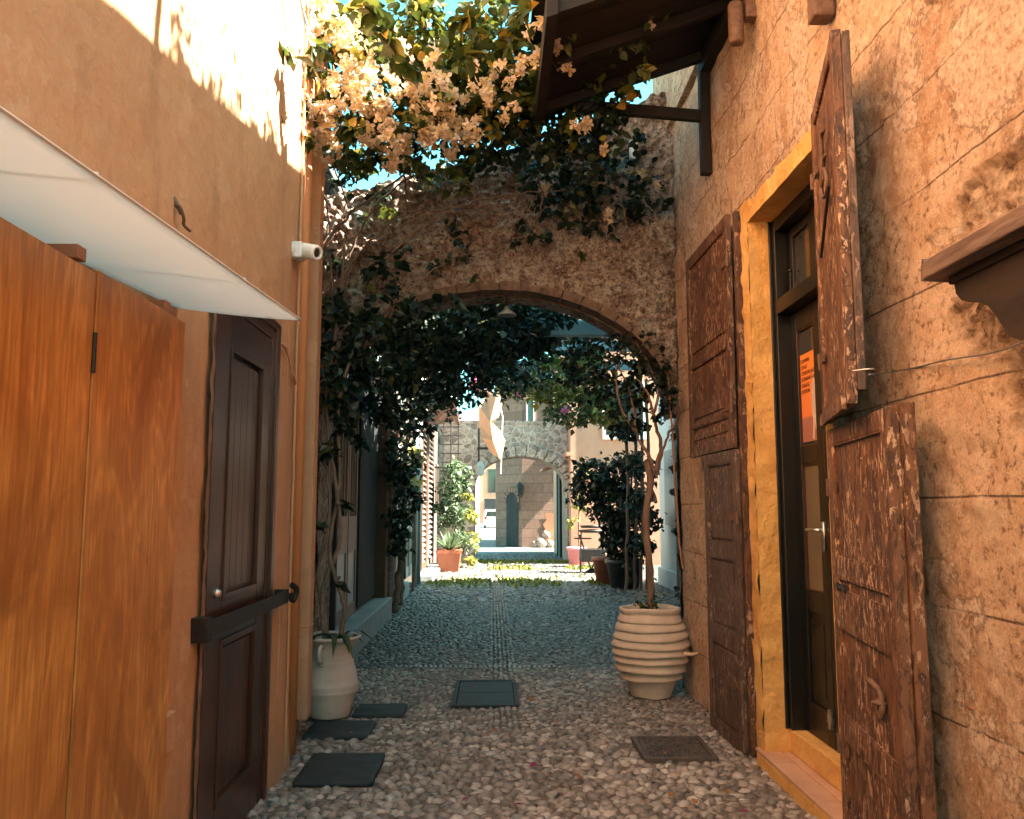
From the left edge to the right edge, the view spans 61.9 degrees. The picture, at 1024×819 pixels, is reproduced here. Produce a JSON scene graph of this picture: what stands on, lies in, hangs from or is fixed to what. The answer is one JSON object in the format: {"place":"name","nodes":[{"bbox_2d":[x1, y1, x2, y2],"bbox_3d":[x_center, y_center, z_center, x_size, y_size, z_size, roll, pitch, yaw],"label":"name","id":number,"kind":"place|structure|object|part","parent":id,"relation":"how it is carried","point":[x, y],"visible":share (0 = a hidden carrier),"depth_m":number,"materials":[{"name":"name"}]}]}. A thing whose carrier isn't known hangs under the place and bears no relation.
{"place":"outdoors","nodes":[
{"label":"outdoors","id":0,"kind":"place"},
{"bbox_2d":[467,378,492,397],"bbox_3d":[-0.557,-0.892,17.889,0.511,1.228,1.267,2,-7,-18],"label":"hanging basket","id":1,"kind":"object","parent":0,"point":[489,394],"visible":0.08,"depth_m":18.06,"materials":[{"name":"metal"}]},
{"bbox_2d":[479,463,495,522],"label":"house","id":2,"kind":"structure","parent":0,"point":[487,495],"depth_m":91.56,"materials":[{"name":"paint"}]},
{"bbox_2d":[485,499,495,508],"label":"door","id":3,"kind":"structure","parent":2,"relation":"in","point":[489,503],"depth_m":91.32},
{"bbox_2d":[487,469,495,492],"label":"window","id":4,"kind":"structure","parent":2,"relation":"in","point":[491,488],"depth_m":91.68,"materials":[{"name":"green glass"}]},
{"bbox_2d":[327,0,652,420],"label":"sky","id":5,"kind":"structure","parent":0,"point":[646,90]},
{"bbox_2d":[479,393,504,473],"bbox_3d":[-0.512,0.553,21.062,0.518,2.072,0.591,-4,-8,33],"label":"draped canvas","id":6,"kind":"object","parent":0,"point":[491,432],"visible":0.85,"depth_m":20.96,"materials":[{"name":"beige fabric"}]},
{"bbox_2d":[476,523,554,553],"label":"alley paving","id":7,"kind":"structure","parent":0,"point":[487,543],"depth_m":33.43,"materials":[{"name":"white stone"}]},
{"bbox_2d":[483,509,494,527],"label":"parked car","id":8,"kind":"object","parent":7,"relation":"on","point":[489,517],"visible":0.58,"depth_m":67.44,"materials":[{"name":"white paint"}]},
{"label":"rear window","id":9,"kind":"part","parent":8,"relation":"part of","materials":[{"name":"green glass"}]},
{"bbox_2d":[531,540,536,547],"bbox_3d":[0.896,5.268,33.355,0.306,0.310,0.336,0,-7,-1],"label":"boulder","id":10,"kind":"object","parent":7,"relation":"on","point":[533,544],"visible":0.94,"depth_m":33.22,"materials":[{"name":"beige stone"}]},
{"bbox_2d":[536,536,546,547],"bbox_3d":[1.141,5.202,33.376,0.496,0.504,0.545,0,-7,-1],"label":"boulder","id":11,"kind":"object","parent":7,"relation":"on","point":[541,542],"visible":0.88,"depth_m":33.17,"materials":[{"name":"beige stone"}]},
{"bbox_2d":[546,539,553,547],"bbox_3d":[1.494,5.237,33.375,0.382,0.388,0.420,0,-7,-1],"label":"boulder","id":12,"kind":"object","parent":7,"relation":"on","point":[550,543],"visible":0.85,"depth_m":33.21,"materials":[{"name":"beige stone"}]},
{"bbox_2d":[542,530,550,538],"bbox_3d":[1.345,4.890,33.411,0.344,0.349,0.378,0,-7,-1],"label":"boulder","id":13,"kind":"object","parent":12,"relation":"on","point":[546,534],"visible":1,"depth_m":33.27,"materials":[{"name":"beige stone"}]},
{"bbox_2d":[353,557,679,670],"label":"alley paving","id":14,"kind":"structure","parent":0,"point":[655,567],"depth_m":10.09,"materials":[{"name":"stone"}]},
{"bbox_2d":[354,304,623,612],"bbox_3d":[0.146,0.507,12.372,4.104,4.935,8.888,0,-7,-1],"label":"pergola vine","id":15,"kind":"object","parent":14,"relation":"on","point":[483,344],"visible":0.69,"depth_m":10.61,"materials":[{"name":"green plant"}]},
{"bbox_2d":[608,379,657,589],"bbox_3d":[1.984,1.205,14.023,0.745,3.505,0.999,3,-7,-23],"label":"climbing plant","id":16,"kind":"object","parent":15,"relation":"hanging from","point":[634,466],"visible":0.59,"depth_m":14.02,"materials":[{"name":"green plant"}]},
{"bbox_2d":[667,425,679,613],"bbox_3d":[1.906,1.162,9.574,0.320,2.630,0.400,0,-7,-1],"label":"ivy","id":17,"kind":"object","parent":15,"relation":"hanging from","point":[672,492],"visible":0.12,"depth_m":9.56,"materials":[{"name":"green plant"}]},
{"bbox_2d":[437,421,568,562],"bbox_3d":[-0.475,2.385,24.668,4.543,3.980,1.685,0,-7,-1],"label":"stone archway","id":18,"kind":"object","parent":14,"relation":"on","point":[547,444],"depth_m":24.05,"materials":[{"name":"grey stone"}]},
{"bbox_2d":[475,428,506,475],"bbox_3d":[-0.583,1.186,23.715,0.902,1.322,0.242,0,-7,-1],"label":"street lantern","id":19,"kind":"object","parent":18,"relation":"attached to","point":[479,467],"visible":0.94,"depth_m":23.65,"materials":[{"name":"glass"}]},
{"bbox_2d":[423,558,617,589],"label":"grass","id":20,"kind":"structure","parent":14,"relation":"on","point":[509,581],"depth_m":17.56,"materials":[{"name":"grass blades"},{"name":"leaf"}]},
{"bbox_2d":[403,553,678,602],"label":"cobblestones","id":21,"kind":"structure","parent":14,"relation":"on","point":[575,590],"depth_m":15.83,"materials":[{"name":"grey stone"}]},
{"bbox_2d":[399,436,426,590],"bbox_3d":[-1.907,1.760,15.328,0.707,3.066,0.932,0,-7,-1],"label":"climbing shrub","id":22,"kind":"object","parent":21,"relation":"on","point":[414,480],"visible":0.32,"depth_m":15.50,"materials":[{"name":"green plant"}]},
{"bbox_2d":[436,549,462,571],"bbox_3d":[-1.509,3.624,20.490,0.615,0.510,0.615,0,-7,-1],"label":"plant pot","id":23,"kind":"object","parent":21,"relation":"on","point":[448,560],"visible":0.97,"depth_m":20.23,"materials":[{"name":"orange ceramic"}]},
{"bbox_2d":[432,524,465,549],"bbox_3d":[-1.587,3.073,20.539,1.204,0.655,1.083,0,-7,-1],"label":"spiky plant","id":24,"kind":"object","parent":23,"relation":"in","point":[449,543],"visible":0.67,"depth_m":20.42,"materials":[{"name":"green plant"}]},
{"bbox_2d":[432,455,482,566],"bbox_3d":[-1.446,2.615,21.863,1.403,2.885,1.210,0,-7,-1],"label":"oleander bush","id":25,"kind":"object","parent":21,"relation":"on","point":[456,475],"visible":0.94,"depth_m":21.69,"materials":[{"name":"green plant"}]},
{"bbox_2d":[566,547,586,565],"bbox_3d":[1.677,3.811,22.049,0.546,0.500,0.546,0,-7,-1],"label":"plant pot","id":26,"kind":"object","parent":21,"relation":"on","point":[573,554],"visible":0.53,"depth_m":21.86,"materials":[{"name":"pink ceramic"}]},
{"bbox_2d":[566,468,589,546],"bbox_3d":[1.840,2.825,22.688,0.839,2.793,0.608,2,-7,-14],"label":"climbing shrub","id":27,"kind":"object","parent":21,"relation":"on","point":[570,526],"visible":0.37,"depth_m":22.68,"materials":[{"name":"yellow plant"}]},
{"bbox_2d":[574,525,605,573],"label":"folding chairs","id":28,"kind":"object","parent":21,"relation":"on","point":[586,554],"visible":0.76,"depth_m":19.85,"materials":[{"name":"black metal"}]},
{"bbox_2d":[592,556,613,584],"bbox_3d":[1.900,3.205,16.989,0.630,0.530,0.630,0,-7,-1],"label":"plant pot","id":29,"kind":"object","parent":21,"relation":"on","point":[601,571],"visible":0.4,"depth_m":16.78,"materials":[{"name":"red ceramic"}]},
{"bbox_2d":[604,558,643,588],"bbox_3d":[2.138,3.113,16.200,0.756,0.530,0.756,0,-7,-1],"label":"plant pot","id":30,"kind":"object","parent":21,"relation":"on","point":[616,578],"visible":0.67,"depth_m":15.95,"materials":[{"name":"grey ceramic"}]},
{"bbox_2d":[563,448,666,584],"bbox_3d":[1.949,2.026,16.259,1.951,2.612,1.410,0,-7,-1],"label":"bush","id":31,"kind":"object","parent":30,"relation":"in","point":[607,490],"visible":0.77,"depth_m":16.08,"materials":[{"name":"green plant"}]},
{"bbox_2d":[657,391,682,592],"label":"pale house","id":32,"kind":"structure","parent":14,"relation":"on","point":[669,573],"depth_m":16.13,"materials":[{"name":"white paint"}]},
{"bbox_2d":[494,379,553,546],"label":"block house","id":33,"kind":"structure","parent":0,"point":[529,522],"depth_m":33.99,"materials":[{"name":"stone"}]},
{"bbox_2d":[506,492,517,546],"bbox_3d":[0.012,4.392,34.063,0.620,2.170,0.030,-6,-9,43],"label":"door","id":34,"kind":"structure","parent":33,"relation":"in","point":[511,504],"depth_m":34.06,"materials":[{"name":"teal wood"}]},
{"bbox_2d":[515,482,523,510],"bbox_3d":[0.320,3.411,33.624,0.296,1.143,0.403,-4,-8,28],"label":"wall lantern","id":35,"kind":"object","parent":33,"relation":"attached to","point":[519,486],"depth_m":33.53,"materials":[{"name":"black metal"}]},
{"bbox_2d":[526,401,534,420],"bbox_3d":[0.740,0.314,34.194,0.340,1.500,0.050,0,-7,-1],"label":"window","id":36,"kind":"structure","parent":33,"relation":"in","point":[530,414],"depth_m":34.21,"materials":[{"name":"white paint"}]},
{"bbox_2d":[244,669,817,818],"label":"alley paving","id":37,"kind":"structure","parent":0,"point":[772,793],"depth_m":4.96,"materials":[{"name":"grey stone"}]},
{"bbox_2d":[0,217,184,818],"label":"plywood screen","id":38,"kind":"object","parent":37,"relation":"on","point":[91,369],"visible":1,"depth_m":2.04,"materials":[{"name":"orange wood"}]},
{"bbox_2d":[293,753,384,787],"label":"stone slab","id":39,"kind":"structure","parent":37,"relation":"on","point":[331,770],"depth_m":4.82,"materials":[{"name":"stone"}]},
{"bbox_2d":[302,720,375,739],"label":"stone slab","id":40,"kind":"structure","parent":37,"relation":"on","point":[335,729],"depth_m":5.73,"materials":[{"name":"stone"}]},
{"bbox_2d":[352,703,407,717],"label":"stone slab","id":41,"kind":"structure","parent":37,"relation":"on","point":[387,710],"depth_m":6.27,"materials":[{"name":"grey stone"}]},
{"bbox_2d":[451,680,518,708],"bbox_3d":[-0.212,2.307,6.916,0.510,0.040,0.960,0,-7,-1],"label":"manhole cover","id":42,"kind":"object","parent":37,"relation":"on","point":[485,694],"visible":0.81,"depth_m":6.84,"materials":[{"name":"grey metal"}]},
{"bbox_2d":[313,91,683,688],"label":"stone arch","id":43,"kind":"structure","parent":37,"relation":"on","point":[626,287],"depth_m":7.51,"materials":[{"name":"brown stone"}]},
{"bbox_2d":[497,297,515,317],"bbox_3d":[-0.048,-0.939,7.762,0.180,0.175,0.180,0,-7,-1],"label":"pendant lamp","id":44,"kind":"object","parent":43,"relation":"hanging from","point":[506,312],"visible":1,"depth_m":7.75,"materials":[{"name":"black metal"}]},
{"bbox_2d":[629,140,637,158],"bbox_3d":[1.090,-2.327,7.588,0.080,0.306,0.168,-3,-7,23],"label":"lamp","id":45,"kind":"object","parent":43,"relation":"attached to","point":[631,150],"visible":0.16,"depth_m":7.51,"materials":[{"name":"white paint"}]},
{"bbox_2d":[296,667,714,732],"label":"cobblestones","id":46,"kind":"structure","parent":37,"relation":"on","point":[573,713],"depth_m":6.59,"materials":[{"name":"grey stone"}]},
{"bbox_2d":[310,630,360,719],"bbox_3d":[-1.311,1.913,6.152,0.431,0.568,0.432,6,-9,-43],"label":"amphora pot","id":47,"kind":"object","parent":46,"relation":"on","point":[335,687],"visible":0.72,"depth_m":6.00,"materials":[{"name":"ceramic"}]},
{"bbox_2d":[279,0,674,657],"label":"bougainvillea","id":48,"kind":"object","parent":47,"relation":"in","point":[455,86],"visible":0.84,"depth_m":6.27,"materials":[{"name":"green plant"}]},
{"bbox_2d":[395,664,560,667],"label":"white pebbles","id":49,"kind":"object","parent":46,"relation":"on","point":[519,666],"visible":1,"depth_m":7.94,"materials":[{"name":"stone"}]},
{"bbox_2d":[611,603,697,699],"bbox_3d":[1.131,1.941,6.869,0.663,0.710,0.628,0,-7,-1],"label":"striped pot","id":50,"kind":"object","parent":46,"relation":"on","point":[650,651],"visible":0.98,"depth_m":6.66,"materials":[{"name":"ceramic"}]},
{"bbox_2d":[540,327,682,608],"bbox_3d":[0.896,0.509,7.543,1.595,2.545,0.968,-4,-8,32],"label":"potted tree","id":51,"kind":"object","parent":50,"relation":"in","point":[601,377],"visible":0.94,"depth_m":7.38,"materials":[{"name":"green plant"}]},
{"bbox_2d":[631,736,718,763],"bbox_3d":[1.001,2.116,5.304,0.445,0.046,0.500,0,-7,-1],"label":"manhole cover","id":52,"kind":"object","parent":37,"relation":"on","point":[652,749],"visible":0.9,"depth_m":5.26,"materials":[{"name":"metal"}]},
{"label":"ground","id":53,"kind":"structure","parent":0,"visible":0},
{"bbox_2d":[0,0,328,818],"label":"orange house","id":54,"kind":"structure","parent":53,"relation":"on","point":[154,106],"depth_m":3.79,"materials":[{"name":"paint"}]},
{"bbox_2d":[0,106,300,320],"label":"awning","id":55,"kind":"object","parent":54,"relation":"attached to","point":[51,192],"visible":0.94,"depth_m":2.00,"materials":[{"name":"white paint"}]},
{"bbox_2d":[174,196,191,232],"bbox_3d":[-1.236,-0.739,3.221,0.046,0.114,0.100,-3,-7,26],"label":"wall hook","id":56,"kind":"object","parent":54,"relation":"attached to","point":[178,206],"depth_m":3.19,"materials":[{"name":"metal"}]},
{"bbox_2d":[201,314,271,818],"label":"door leaf","id":57,"kind":"structure","parent":54,"relation":"in","point":[231,745],"depth_m":4.01,"materials":[{"name":"brown wood"}]},
{"bbox_2d":[281,0,308,770],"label":"drainpipe","id":58,"kind":"object","parent":54,"relation":"attached to","point":[294,376],"visible":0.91,"depth_m":5.08,"materials":[{"name":"orange plastic"}]},
{"bbox_2d":[291,241,322,261],"bbox_3d":[-1.223,-0.946,5.113,0.196,0.128,0.136,-1,-7,12],"label":"security camera","id":59,"kind":"object","parent":54,"relation":"attached to","point":[301,251],"visible":1,"depth_m":5.07,"materials":[{"name":"white paint"}]},
{"bbox_2d":[299,0,315,45],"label":"cable bundle","id":60,"kind":"object","parent":54,"relation":"attached to","point":[307,30],"visible":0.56,"depth_m":4.97,"materials":[{"name":"white plastic"}]},
{"bbox_2d":[313,163,422,656],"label":"shop building","id":61,"kind":"structure","parent":53,"relation":"on","point":[366,567],"depth_m":10.56,"materials":[{"name":"concrete"}]},
{"bbox_2d":[335,392,350,626],"bbox_3d":[-1.845,1.056,9.226,0.040,2.460,0.650,0,-7,-1],"label":"door leaf","id":62,"kind":"structure","parent":61,"relation":"in","point":[342,555],"depth_m":9.33,"materials":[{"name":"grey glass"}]},
{"bbox_2d":[346,399,358,618],"bbox_3d":[-1.860,1.134,9.897,0.040,2.460,0.600,0,-7,-1],"label":"door leaf","id":63,"kind":"structure","parent":61,"relation":"in","point":[353,457],"depth_m":9.88,"materials":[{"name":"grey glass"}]},
{"bbox_2d":[396,444,402,570],"bbox_3d":[-1.908,1.742,14.281,0.060,2.350,0.750,0,-7,-1],"label":"door leaf","id":64,"kind":"structure","parent":61,"relation":"in","point":[398,444],"depth_m":14.22,"materials":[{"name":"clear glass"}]},
{"bbox_2d":[404,453,410,578],"bbox_3d":[-1.942,1.918,15.795,0.060,2.350,0.700,0,-7,-1],"label":"door leaf","id":65,"kind":"structure","parent":61,"relation":"in","point":[407,568],"depth_m":15.89,"materials":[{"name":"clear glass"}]},
{"bbox_2d":[410,483,412,574],"bbox_3d":[-1.959,2.008,16.565,0.060,2.350,0.750,0,-7,-1],"label":"door leaf","id":66,"kind":"structure","parent":61,"relation":"in","point":[412,483],"depth_m":16.46,"materials":[{"name":"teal wood"}]},
{"bbox_2d":[371,320,634,395],"bbox_3d":[0.478,-0.858,12.497,5.100,0.760,6.600,0,-7,-1],"label":"pergola","id":67,"kind":"object","parent":61,"relation":"attached to","point":[584,329],"visible":0.02,"depth_m":9.49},
{"bbox_2d":[405,379,439,581],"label":"louvred house","id":68,"kind":"structure","parent":53,"relation":"on","point":[430,570],"depth_m":19.95,"materials":[{"name":"beige paint"}]},
{"bbox_2d":[427,396,459,425],"bbox_3d":[-1.601,-0.033,20.119,0.720,0.769,0.980,0,-7,-1],"label":"shop awning","id":69,"kind":"object","parent":68,"relation":"attached to","point":[440,419],"visible":0.24,"depth_m":19.70,"materials":[{"name":"fabric"}]},
{"bbox_2d":[435,417,461,474],"bbox_3d":[-1.718,0.927,22.613,0.760,1.600,0.060,0,-7,-1],"label":"iron grille","id":70,"kind":"object","parent":68,"relation":"attached to","point":[450,444],"visible":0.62,"depth_m":22.60,"materials":[{"name":"black metal"}]},
{"bbox_2d":[431,430,438,562],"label":"brick house","id":71,"kind":"structure","parent":53,"relation":"on","point":[436,480],"depth_m":23.01,"materials":[{"name":"beige paint"}]},
{"bbox_2d":[435,464,438,512],"bbox_3d":[-2.043,2.147,23.148,0.060,1.300,0.760,0,-7,-1],"label":"window","id":72,"kind":"structure","parent":71,"relation":"in","point":[436,469],"depth_m":22.83,"materials":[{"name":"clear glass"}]},
{"bbox_2d":[459,411,479,532],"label":"white house","id":73,"kind":"structure","parent":53,"relation":"on","point":[468,415],"depth_m":48.27,"materials":[{"name":"paint"}]},
{"bbox_2d":[540,315,660,564],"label":"salmon house","id":74,"kind":"structure","parent":53,"relation":"on","point":[591,441],"depth_m":23.41,"materials":[{"name":"paint"}]},
{"bbox_2d":[557,475,559,556],"bbox_3d":[1.503,3.338,26.884,0.040,2.600,1.100,0,-7,-1],"label":"door leaf","id":75,"kind":"structure","parent":74,"relation":"in","point":[557,475],"depth_m":27.09,"materials":[{"name":"wood"}]},
{"bbox_2d":[602,381,646,438],"bbox_3d":[3.086,0.022,23.489,1.200,1.600,0.080,0,-7,-1],"label":"window","id":76,"kind":"structure","parent":74,"relation":"in","point":[605,436],"depth_m":23.44,"materials":[{"name":"white paint"}]},
{"bbox_2d":[652,0,1023,818],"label":"plastered house","id":77,"kind":"structure","parent":53,"relation":"on","point":[854,600],"depth_m":3.55,"materials":[{"name":"paint"}]},
{"bbox_2d":[529,0,742,175],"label":"timber canopy","id":78,"kind":"object","parent":77,"relation":"attached to","point":[687,34],"visible":0.95,"depth_m":5.85,"materials":[{"name":"brown wood"}]},
{"bbox_2d":[667,378,683,569],"bbox_3d":[1.381,0.530,7.213,0.113,1.621,0.028,-3,-7,27],"label":"hose","id":79,"kind":"object","parent":77,"relation":"attached to","point":[676,504],"visible":0.89,"depth_m":7.20,"materials":[{"name":"black rubber"}]},
{"bbox_2d":[727,0,756,46],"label":"wall lamp","id":80,"kind":"object","parent":77,"relation":"attached to","point":[740,13],"visible":1,"depth_m":5.18,"materials":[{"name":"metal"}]},
{"bbox_2d":[788,212,812,289],"bbox_3d":[1.700,-0.901,5.003,0.058,0.420,0.373,0,-7,-1],"label":"transom window","id":81,"kind":"structure","parent":77,"relation":"in","point":[800,241],"depth_m":5.03,"materials":[{"name":"glass"}]},
{"bbox_2d":[790,299,836,750],"bbox_3d":[1.686,0.611,4.827,0.104,2.425,0.433,0,-7,-1],"label":"door leaf","id":82,"kind":"structure","parent":77,"relation":"in","point":[810,464],"depth_m":4.81,"materials":[{"name":"black paint"}]},
{"bbox_2d":[800,350,816,442],"bbox_3d":[1.708,-0.075,4.900,0.004,0.515,0.250,0,-7,-1],"label":"poster","id":83,"kind":"object","parent":82,"relation":"attached to","point":[808,396],"visible":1,"depth_m":4.91,"materials":[{"name":"paper"}]},
{"bbox_2d":[807,0,834,24],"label":"junction box","id":84,"kind":"object","parent":77,"relation":"attached to","point":[820,12],"visible":1,"depth_m":4.00,"materials":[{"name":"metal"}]},
{"bbox_2d":[818,309,838,744],"bbox_3d":[1.725,0.560,4.390,0.045,2.425,0.436,0,-7,-1],"label":"door leaf","id":85,"kind":"structure","parent":77,"relation":"in","point":[824,428],"depth_m":4.55,"materials":[{"name":"black paint"}]},
{"bbox_2d":[852,341,1023,375],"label":"tie wire","id":86,"kind":"object","parent":77,"relation":"attached to","point":[992,352],"visible":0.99,"depth_m":3.02,"materials":[{"name":"metal"}]},
{"bbox_2d":[921,204,1023,339],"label":"window hood","id":87,"kind":"object","parent":77,"relation":"attached to","point":[984,265],"depth_m":2.43,"materials":[{"name":"brown stone"}]},
{"bbox_2d":[997,695,1002,723],"bbox_3d":[1.539,0.945,2.685,0.016,0.088,0.016,0,-7,-1],"label":"paint mark","id":88,"kind":"object","parent":77,"relation":"attached to","point":[1000,706],"visible":1,"depth_m":2.68,"materials":[{"name":"brown paint"}]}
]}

